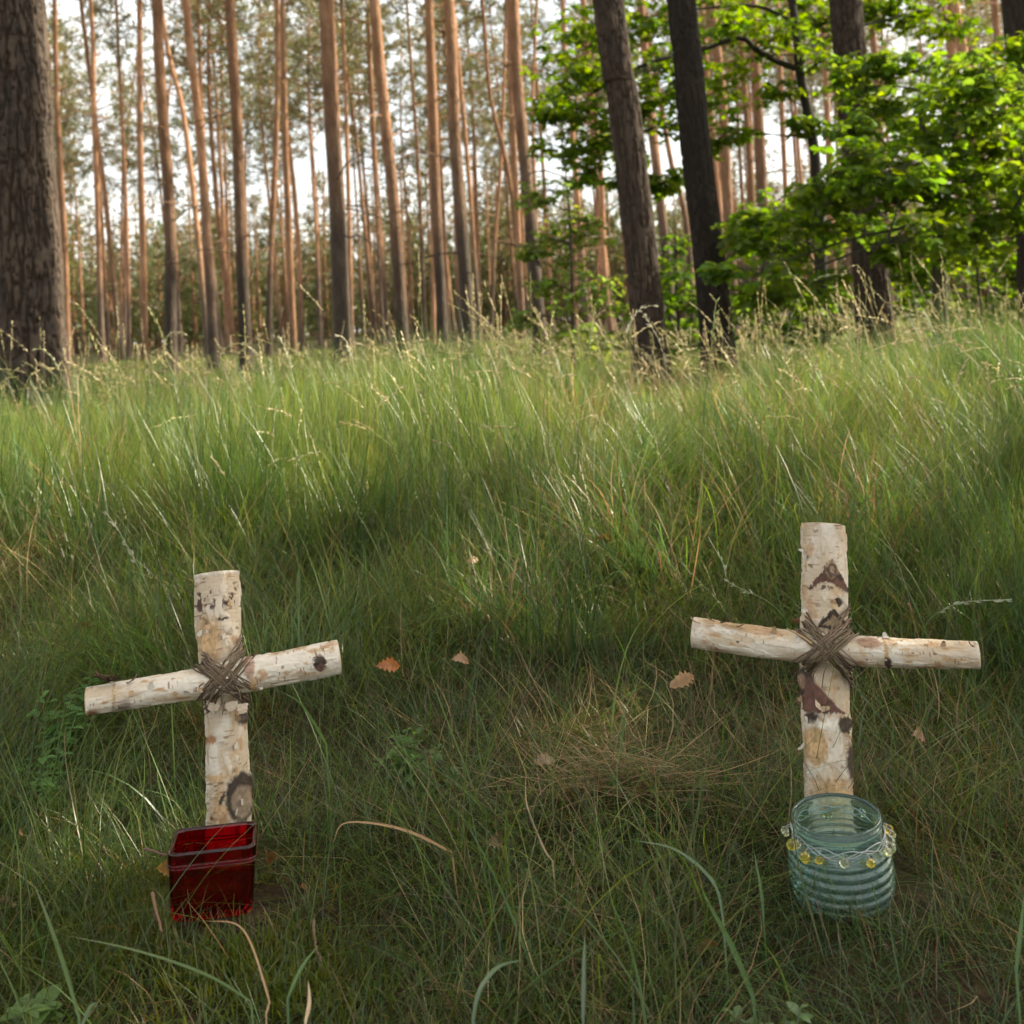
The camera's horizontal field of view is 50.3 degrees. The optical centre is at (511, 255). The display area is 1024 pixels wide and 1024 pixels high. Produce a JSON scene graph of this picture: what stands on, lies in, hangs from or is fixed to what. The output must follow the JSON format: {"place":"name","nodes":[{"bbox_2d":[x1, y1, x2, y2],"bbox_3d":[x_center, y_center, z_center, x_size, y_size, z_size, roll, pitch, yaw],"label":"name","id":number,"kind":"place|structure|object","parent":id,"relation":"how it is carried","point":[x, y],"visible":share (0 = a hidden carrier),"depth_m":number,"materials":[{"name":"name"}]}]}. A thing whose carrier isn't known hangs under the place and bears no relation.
{"place":"outdoors","nodes":[
{"label":"outdoors","id":0,"kind":"place"},
{"bbox_2d":[0,300,1023,1023],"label":"ground","id":1,"kind":"structure","parent":0,"point":[268,892],"depth_m":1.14,"materials":[{"name":"green plant"}]},
{"bbox_2d":[0,984,64,1023],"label":"herb plant","id":2,"kind":"object","parent":1,"relation":"on","point":[39,1012],"visible":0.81,"depth_m":0.83,"materials":[{"name":"green plant"}]},
{"bbox_2d":[0,0,75,418],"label":"pine tree","id":3,"kind":"object","parent":1,"relation":"on","point":[32,290],"visible":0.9,"depth_m":6.50,"materials":[{"name":"brown plant"}]},
{"bbox_2d":[15,713,83,814],"bbox_3d":[-0.510,0.569,1.191,0.069,0.086,0.137,-2,-4,-15],"label":"herb plant","id":4,"kind":"object","parent":1,"relation":"on","point":[46,780],"visible":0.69,"depth_m":1.20,"materials":[{"name":"green plant"}]},
{"bbox_2d":[26,677,98,764],"bbox_3d":[-0.539,0.561,1.308,0.077,0.096,0.099,-3,-3,0],"label":"herb plant","id":5,"kind":"object","parent":1,"relation":"on","point":[51,734],"visible":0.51,"depth_m":1.29,"materials":[{"name":"green plant"}]},
{"bbox_2d":[46,0,104,329],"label":"pine tree","id":6,"kind":"object","parent":1,"relation":"on","point":[62,118],"visible":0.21,"depth_m":49.62,"materials":[{"name":"green plant"}]},
{"bbox_2d":[52,0,99,365],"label":"pine tree","id":7,"kind":"object","parent":1,"relation":"on","point":[62,203],"visible":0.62,"depth_m":25.14,"materials":[{"name":"brown plant"}]},
{"bbox_2d":[62,100,94,353],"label":"pine tree","id":8,"kind":"object","parent":1,"relation":"on","point":[80,200],"visible":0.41,"depth_m":66.05,"materials":[{"name":"green plant"}]},
{"bbox_2d":[49,24,126,242],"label":"pine tree","id":9,"kind":"object","parent":1,"relation":"on","point":[64,69],"visible":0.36,"depth_m":51.39,"materials":[{"name":"green plant"}]},
{"bbox_2d":[47,0,135,357],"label":"pine tree","id":10,"kind":"object","parent":1,"relation":"on","point":[105,287],"visible":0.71,"depth_m":42.26,"materials":[{"name":"green plant"}]},
{"bbox_2d":[67,0,124,361],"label":"pine tree","id":11,"kind":"object","parent":1,"relation":"on","point":[120,349],"visible":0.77,"depth_m":27.09,"materials":[{"name":"brown plant"}]},
{"bbox_2d":[68,0,136,363],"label":"pine tree","id":12,"kind":"object","parent":1,"relation":"on","point":[100,303],"visible":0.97,"depth_m":26.11,"materials":[{"name":"brown plant"}]},
{"bbox_2d":[75,0,162,360],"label":"pine tree","id":13,"kind":"object","parent":1,"relation":"on","point":[119,59],"visible":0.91,"depth_m":30.13,"materials":[{"name":"brown plant"}]},
{"bbox_2d":[78,66,159,348],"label":"pine tree","id":14,"kind":"object","parent":1,"relation":"on","point":[128,166],"visible":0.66,"depth_m":60.01,"materials":[{"name":"green plant"}]},
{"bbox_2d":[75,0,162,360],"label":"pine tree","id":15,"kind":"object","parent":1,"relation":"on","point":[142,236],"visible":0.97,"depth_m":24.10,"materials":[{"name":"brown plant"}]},
{"bbox_2d":[86,24,192,352],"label":"pine tree","id":16,"kind":"object","parent":1,"relation":"on","point":[127,58],"visible":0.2,"depth_m":63.77,"materials":[{"name":"green plant"}]},
{"bbox_2d":[99,54,189,347],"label":"pine tree","id":17,"kind":"object","parent":1,"relation":"on","point":[153,143],"visible":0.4,"depth_m":62.13,"materials":[{"name":"green plant"}]},
{"bbox_2d":[89,0,233,373],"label":"pine tree","id":18,"kind":"object","parent":1,"relation":"on","point":[170,287],"visible":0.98,"depth_m":15.55,"materials":[{"name":"brown plant"}]},
{"bbox_2d":[125,15,231,350],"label":"pine tree","id":19,"kind":"object","parent":1,"relation":"on","point":[179,323],"visible":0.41,"depth_m":51.97,"materials":[{"name":"green plant"}]},
{"bbox_2d":[141,0,223,359],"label":"pine tree","id":20,"kind":"object","parent":1,"relation":"on","point":[199,255],"visible":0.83,"depth_m":24.11,"materials":[{"name":"brown plant"}]},
{"bbox_2d":[134,0,258,368],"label":"pine tree","id":21,"kind":"object","parent":1,"relation":"on","point":[211,308],"visible":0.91,"depth_m":16.05,"materials":[{"name":"brown plant"}]},
{"bbox_2d":[135,0,262,354],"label":"pine tree","id":22,"kind":"object","parent":1,"relation":"on","point":[202,52],"visible":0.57,"depth_m":30.26,"materials":[{"name":"green plant"}]},
{"bbox_2d":[154,0,261,352],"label":"pine tree","id":23,"kind":"object","parent":1,"relation":"on","point":[214,78],"visible":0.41,"depth_m":39.28,"materials":[{"name":"green plant"}]},
{"bbox_2d":[166,821,258,922],"bbox_3d":[-0.258,0.534,0.947,0.075,0.062,0.062,-3,-3,-11],"label":"glass holder","id":24,"kind":"object","parent":1,"relation":"on","point":[236,883],"visible":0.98,"depth_m":0.92,"materials":[{"name":"red glass"}]},
{"bbox_2d":[84,570,341,825],"bbox_3d":[-0.289,0.472,1.076,0.237,0.311,0.111,-2,-4,-15],"label":"birch cross","id":25,"kind":"object","parent":1,"relation":"on","point":[223,678],"visible":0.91,"depth_m":1.05,"materials":[{"name":"beige wood"}]},
{"bbox_2d":[164,1,280,316],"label":"pine tree","id":26,"kind":"object","parent":1,"relation":"on","point":[221,94],"visible":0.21,"depth_m":54.61,"materials":[{"name":"green plant"}]},
{"bbox_2d":[168,0,283,371],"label":"pine tree","id":27,"kind":"object","parent":1,"relation":"on","point":[242,274],"visible":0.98,"depth_m":14.53,"materials":[{"name":"brown plant"}]},
{"bbox_2d":[143,0,319,352],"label":"pine tree","id":28,"kind":"object","parent":1,"relation":"on","point":[229,311],"visible":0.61,"depth_m":36.29,"materials":[{"name":"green plant"}]},
{"bbox_2d":[205,71,282,295],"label":"pine tree","id":29,"kind":"object","parent":1,"relation":"on","point":[247,143],"visible":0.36,"depth_m":62.88,"materials":[{"name":"green plant"}]},
{"bbox_2d":[0,817,501,1023],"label":"grass","id":30,"kind":"structure","parent":1,"relation":"on","point":[293,972],"depth_m":0.88,"materials":[{"name":"green plant"}]},
{"bbox_2d":[221,0,320,346],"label":"pine tree","id":31,"kind":"object","parent":1,"relation":"on","point":[261,118],"visible":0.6,"depth_m":47.76,"materials":[{"name":"green plant"}]},
{"bbox_2d":[243,57,301,327],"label":"pine tree","id":32,"kind":"object","parent":1,"relation":"on","point":[283,256],"visible":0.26,"depth_m":64.54,"materials":[{"name":"green plant"}]},
{"bbox_2d":[250,0,301,355],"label":"pine tree","id":33,"kind":"object","parent":1,"relation":"on","point":[269,294],"visible":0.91,"depth_m":23.08,"materials":[{"name":"brown plant"}]},
{"bbox_2d":[239,0,319,342],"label":"pine tree","id":34,"kind":"object","parent":1,"relation":"on","point":[273,56],"visible":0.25,"depth_m":51.18,"materials":[{"name":"green plant"}]},
{"bbox_2d":[242,15,324,342],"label":"pine tree","id":35,"kind":"object","parent":1,"relation":"on","point":[303,154],"visible":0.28,"depth_m":61.40,"materials":[{"name":"green plant"}]},
{"bbox_2d":[238,0,340,353],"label":"pine tree","id":36,"kind":"object","parent":1,"relation":"on","point":[291,291],"visible":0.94,"depth_m":22.09,"materials":[{"name":"brown plant"}]},
{"bbox_2d":[261,0,319,350],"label":"pine tree","id":37,"kind":"object","parent":1,"relation":"on","point":[301,336],"visible":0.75,"depth_m":28.04,"materials":[{"name":"brown plant"}]},
{"bbox_2d":[239,0,388,344],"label":"pine tree","id":38,"kind":"object","parent":1,"relation":"on","point":[294,110],"visible":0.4,"depth_m":46.42,"materials":[{"name":"green plant"}]},
{"bbox_2d":[287,3,340,341],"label":"pine tree","id":39,"kind":"object","parent":1,"relation":"on","point":[318,122],"visible":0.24,"depth_m":56.45,"materials":[{"name":"green plant"}]},
{"bbox_2d":[285,0,373,311],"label":"pine tree","id":40,"kind":"object","parent":1,"relation":"on","point":[305,4],"visible":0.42,"depth_m":41.55,"materials":[{"name":"green plant"}]},
{"bbox_2d":[258,0,406,341],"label":"pine tree","id":41,"kind":"object","parent":1,"relation":"on","point":[369,270],"visible":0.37,"depth_m":44.55,"materials":[{"name":"green plant"}]},
{"bbox_2d":[243,0,422,366],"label":"pine tree","id":42,"kind":"object","parent":1,"relation":"on","point":[339,265],"visible":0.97,"depth_m":13.01,"materials":[{"name":"brown plant"}]},
{"bbox_2d":[317,0,358,346],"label":"pine tree","id":43,"kind":"object","parent":1,"relation":"on","point":[348,199],"visible":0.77,"depth_m":28.15,"materials":[{"name":"brown plant"}]},
{"bbox_2d":[312,13,395,336],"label":"pine tree","id":44,"kind":"object","parent":1,"relation":"on","point":[358,238],"visible":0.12,"depth_m":64.09,"materials":[{"name":"green plant"}]},
{"bbox_2d":[319,27,406,338],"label":"pine tree","id":45,"kind":"object","parent":1,"relation":"on","point":[358,103],"visible":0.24,"depth_m":55.19,"materials":[{"name":"green plant"}]},
{"bbox_2d":[335,0,419,345],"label":"pine tree","id":46,"kind":"object","parent":1,"relation":"on","point":[369,32],"visible":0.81,"depth_m":32.29,"materials":[{"name":"brown plant"}]},
{"bbox_2d":[342,25,414,303],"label":"pine tree","id":47,"kind":"object","parent":1,"relation":"on","point":[379,151],"visible":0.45,"depth_m":49.44,"materials":[{"name":"green plant"}]},
{"bbox_2d":[334,0,439,344],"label":"pine tree","id":48,"kind":"object","parent":1,"relation":"on","point":[388,47],"visible":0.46,"depth_m":37.61,"materials":[{"name":"green plant"}]},
{"bbox_2d":[363,0,448,361],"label":"pine tree","id":49,"kind":"object","parent":1,"relation":"on","point":[398,271],"visible":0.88,"depth_m":14.03,"materials":[{"name":"brown plant"}]},
{"bbox_2d":[375,18,437,335],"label":"pine tree","id":50,"kind":"object","parent":1,"relation":"on","point":[408,158],"visible":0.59,"depth_m":57.71,"materials":[{"name":"green plant"}]},
{"bbox_2d":[372,724,442,792],"bbox_3d":[-0.114,0.558,1.218,0.075,0.070,0.079,-4,-3,12],"label":"herb plant","id":51,"kind":"object","parent":1,"relation":"on","point":[408,752],"visible":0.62,"depth_m":1.21,"materials":[{"name":"green plant"}]},
{"bbox_2d":[379,1,449,342],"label":"pine tree","id":52,"kind":"object","parent":1,"relation":"on","point":[418,183],"visible":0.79,"depth_m":32.14,"materials":[{"name":"brown plant"}]},
{"bbox_2d":[360,0,493,360],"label":"pine tree","id":53,"kind":"object","parent":1,"relation":"on","point":[462,238],"visible":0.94,"depth_m":13.52,"materials":[{"name":"brown plant"}]},
{"bbox_2d":[390,36,466,344],"bbox_3d":[-2.159,-6.779,24.475,2.259,17.680,2.294,-2,-4,-26],"label":"pine tree","id":54,"kind":"object","parent":1,"relation":"on","point":[433,309],"visible":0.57,"depth_m":24.01,"materials":[{"name":"brown plant"}]},
{"bbox_2d":[398,0,479,337],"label":"pine tree","id":55,"kind":"object","parent":1,"relation":"on","point":[419,47],"visible":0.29,"depth_m":46.67,"materials":[{"name":"green plant"}]},
{"bbox_2d":[409,82,468,331],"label":"pine tree","id":56,"kind":"object","parent":1,"relation":"on","point":[422,173],"visible":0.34,"depth_m":61.76,"materials":[{"name":"green plant"}]},
{"bbox_2d":[393,1,497,333],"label":"pine tree","id":57,"kind":"object","parent":1,"relation":"on","point":[458,322],"visible":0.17,"depth_m":53.76,"materials":[{"name":"green plant"}]},
{"bbox_2d":[409,0,489,330],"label":"pine tree","id":58,"kind":"object","parent":1,"relation":"on","point":[468,65],"visible":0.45,"depth_m":38.96,"materials":[{"name":"green plant"}]},
{"bbox_2d":[386,0,526,357],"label":"pine tree","id":59,"kind":"object","parent":1,"relation":"on","point":[440,296],"visible":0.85,"depth_m":15.05,"materials":[{"name":"brown plant"}]},
{"bbox_2d":[390,0,527,299],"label":"pine tree","id":60,"kind":"object","parent":1,"relation":"on","point":[420,12],"visible":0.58,"depth_m":29.80,"materials":[{"name":"green plant"}]},
{"bbox_2d":[449,3,493,340],"bbox_3d":[-1.439,-7.692,26.627,2.478,19.657,3.049,-6,-4,40],"label":"pine tree","id":61,"kind":"object","parent":1,"relation":"on","point":[471,216],"visible":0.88,"depth_m":26.10,"materials":[{"name":"brown plant"}]},
{"bbox_2d":[418,0,525,333],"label":"pine tree","id":62,"kind":"object","parent":1,"relation":"on","point":[474,148],"visible":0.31,"depth_m":50.69,"materials":[{"name":"green plant"}]},
{"bbox_2d":[460,71,506,299],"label":"pine tree","id":63,"kind":"object","parent":1,"relation":"on","point":[478,158],"visible":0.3,"depth_m":65.65,"materials":[{"name":"green plant"}]},
{"bbox_2d":[421,0,574,328],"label":"pine tree","id":64,"kind":"object","parent":1,"relation":"on","point":[522,30],"visible":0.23,"depth_m":57.73,"materials":[{"name":"green plant"}]},
{"bbox_2d":[468,0,529,332],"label":"pine tree","id":65,"kind":"object","parent":1,"relation":"on","point":[496,73],"visible":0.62,"depth_m":47.80,"materials":[{"name":"green plant"}]},
{"bbox_2d":[475,0,523,339],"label":"pine tree","id":66,"kind":"object","parent":1,"relation":"on","point":[496,214],"visible":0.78,"depth_m":30.13,"materials":[{"name":"brown plant"}]},
{"bbox_2d":[462,0,540,340],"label":"pine tree","id":67,"kind":"object","parent":1,"relation":"on","point":[520,278],"visible":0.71,"depth_m":22.09,"materials":[{"name":"brown plant"}]},
{"bbox_2d":[471,0,547,291],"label":"pine tree","id":68,"kind":"object","parent":1,"relation":"on","point":[504,153],"visible":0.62,"depth_m":27.22,"materials":[{"name":"brown plant"}]},
{"bbox_2d":[0,285,1023,726],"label":"tall grass","id":69,"kind":"structure","parent":1,"relation":"on","point":[324,417],"depth_m":2.27,"materials":[{"name":"green plant"}]},
{"bbox_2d":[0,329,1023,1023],"bbox_3d":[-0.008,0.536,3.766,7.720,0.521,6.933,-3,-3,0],"label":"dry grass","id":70,"kind":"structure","parent":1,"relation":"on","point":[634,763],"depth_m":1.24,"materials":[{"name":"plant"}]},
{"bbox_2d":[450,0,587,356],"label":"pine tree","id":71,"kind":"object","parent":1,"relation":"on","point":[526,173],"visible":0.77,"depth_m":13.55,"materials":[{"name":"brown plant"}]},
{"bbox_2d":[493,0,572,328],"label":"pine tree","id":72,"kind":"object","parent":1,"relation":"on","point":[537,82],"visible":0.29,"depth_m":51.90,"materials":[{"name":"green plant"}]},
{"bbox_2d":[64,114,1005,353],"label":"distant wood","id":73,"kind":"object","parent":1,"relation":"on","point":[191,320],"visible":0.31,"depth_m":72.11,"materials":[{"name":"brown wood"}]},
{"bbox_2d":[505,120,629,368],"bbox_3d":[0.476,-0.069,8.989,1.151,2.142,1.239,-3,-3,0],"label":"oak sapling","id":74,"kind":"object","parent":1,"relation":"on","point":[519,320],"visible":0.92,"depth_m":9.02,"materials":[{"name":"green plant"}]},
{"bbox_2d":[548,0,615,336],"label":"pine tree","id":75,"kind":"object","parent":1,"relation":"on","point":[576,192],"visible":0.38,"depth_m":23.06,"materials":[{"name":"brown plant"}]},
{"bbox_2d":[529,0,637,328],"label":"pine tree","id":76,"kind":"object","parent":1,"relation":"on","point":[597,194],"visible":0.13,"depth_m":42.35,"materials":[{"name":"green plant"}]},
{"bbox_2d":[581,0,626,334],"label":"pine tree","id":77,"kind":"object","parent":1,"relation":"on","point":[610,325],"visible":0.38,"depth_m":24.02,"materials":[{"name":"brown plant"}]},
{"bbox_2d":[592,0,672,386],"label":"pine tree","id":78,"kind":"object","parent":1,"relation":"on","point":[636,211],"visible":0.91,"depth_m":6.96,"materials":[{"name":"brown plant"}]},
{"bbox_2d":[635,0,693,336],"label":"pine tree","id":79,"kind":"object","parent":1,"relation":"on","point":[660,205],"visible":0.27,"depth_m":18.04,"materials":[{"name":"brown plant"}]},
{"bbox_2d":[640,0,695,323],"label":"pine tree","id":80,"kind":"object","parent":1,"relation":"on","point":[681,198],"visible":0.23,"depth_m":25.05,"materials":[{"name":"brown plant"}]},
{"bbox_2d":[602,210,748,360],"bbox_3d":[1.561,0.308,10.453,1.372,1.516,1.383,-1,-4,-35],"label":"oak bush","id":81,"kind":"object","parent":1,"relation":"on","point":[675,300],"visible":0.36,"depth_m":10.44,"materials":[{"name":"green plant"}]},
{"bbox_2d":[636,1,750,335],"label":"pine tree","id":82,"kind":"object","parent":1,"relation":"on","point":[727,187],"visible":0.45,"depth_m":15.54,"materials":[{"name":"brown plant"}]},
{"bbox_2d":[667,0,738,376],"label":"pine tree","id":83,"kind":"object","parent":1,"relation":"on","point":[698,164],"visible":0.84,"depth_m":7.57,"materials":[{"name":"brown plant"}]},
{"bbox_2d":[699,882,757,1023],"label":"broad grass","id":84,"kind":"structure","parent":1,"relation":"on","point":[732,947],"depth_m":0.80,"materials":[{"name":"green plant"}]},
{"bbox_2d":[702,0,799,323],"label":"pine tree","id":85,"kind":"object","parent":1,"relation":"on","point":[750,173],"visible":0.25,"depth_m":22.10,"materials":[{"name":"brown plant"}]},
{"bbox_2d":[518,0,993,354],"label":"oak tree","id":86,"kind":"object","parent":1,"relation":"on","point":[563,107],"visible":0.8,"depth_m":9.70,"materials":[{"name":"green plant"}]},
{"bbox_2d":[718,0,821,325],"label":"pine tree","id":87,"kind":"object","parent":1,"relation":"on","point":[761,172],"visible":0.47,"depth_m":16.06,"materials":[{"name":"brown plant"}]},
{"bbox_2d":[722,0,830,279],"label":"pine tree","id":88,"kind":"object","parent":1,"relation":"on","point":[794,138],"visible":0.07,"depth_m":51.13,"materials":[{"name":"green plant"}]},
{"bbox_2d":[768,1,809,318],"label":"pine tree","id":89,"kind":"object","parent":1,"relation":"on","point":[783,141],"visible":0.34,"depth_m":24.14,"materials":[{"name":"brown plant"}]},
{"bbox_2d":[730,267,854,354],"bbox_3d":[2.507,0.315,9.836,1.356,1.314,1.240,-3,-3,0],"label":"oak bush","id":90,"kind":"object","parent":1,"relation":"on","point":[784,326],"visible":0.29,"depth_m":9.54,"materials":[{"name":"green plant"}]},
{"bbox_2d":[744,0,863,299],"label":"pine tree","id":91,"kind":"object","parent":1,"relation":"on","point":[791,59],"visible":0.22,"depth_m":44.58,"materials":[{"name":"green plant"}]},
{"bbox_2d":[690,522,980,796],"bbox_3d":[0.311,0.446,1.067,0.262,0.352,0.144,-3,-3,0],"label":"birch cross","id":92,"kind":"object","parent":1,"relation":"on","point":[810,647],"visible":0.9,"depth_m":1.05,"materials":[{"name":"beige wood"}]},
{"bbox_2d":[781,793,895,922],"bbox_3d":[0.281,0.514,0.932,0.096,0.078,0.095,-3,-3,0],"label":"glass jar","id":93,"kind":"object","parent":1,"relation":"on","point":[877,849],"visible":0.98,"depth_m":0.91,"materials":[{"name":"teal glass"}]},
{"bbox_2d":[693,31,1023,350],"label":"oak tree","id":94,"kind":"object","parent":1,"relation":"on","point":[750,232],"visible":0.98,"depth_m":6.30,"materials":[{"name":"green plant"}]},
{"bbox_2d":[829,0,898,352],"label":"pine tree","id":95,"kind":"object","parent":1,"relation":"on","point":[847,26],"visible":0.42,"depth_m":8.74,"materials":[{"name":"brown plant"}]},
{"bbox_2d":[889,187,1017,340],"bbox_3d":[3.960,0.067,9.616,1.923,1.610,1.693,-3,-3,0],"label":"oak bush","id":96,"kind":"object","parent":1,"relation":"on","point":[922,276],"visible":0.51,"depth_m":9.61,"materials":[{"name":"green plant"}]},
{"bbox_2d":[905,0,1003,309],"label":"pine tree","id":97,"kind":"object","parent":1,"relation":"on","point":[967,9],"visible":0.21,"depth_m":32.30,"materials":[{"name":"green plant"}]},
{"bbox_2d":[1000,0,1023,336],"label":"pine tree","id":98,"kind":"object","parent":1,"relation":"on","point":[1012,11],"visible":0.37,"depth_m":8.21,"materials":[{"name":"brown plant"}]},
{"bbox_2d":[0,244,1023,544],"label":"flowering grass","id":99,"kind":"structure","parent":0,"point":[704,340],"depth_m":3.33,"materials":[{"name":"plant"}]},
{"bbox_2d":[45,0,1007,346],"label":"sky","id":100,"kind":"structure","parent":0,"point":[302,171],"materials":[{"name":"white"}]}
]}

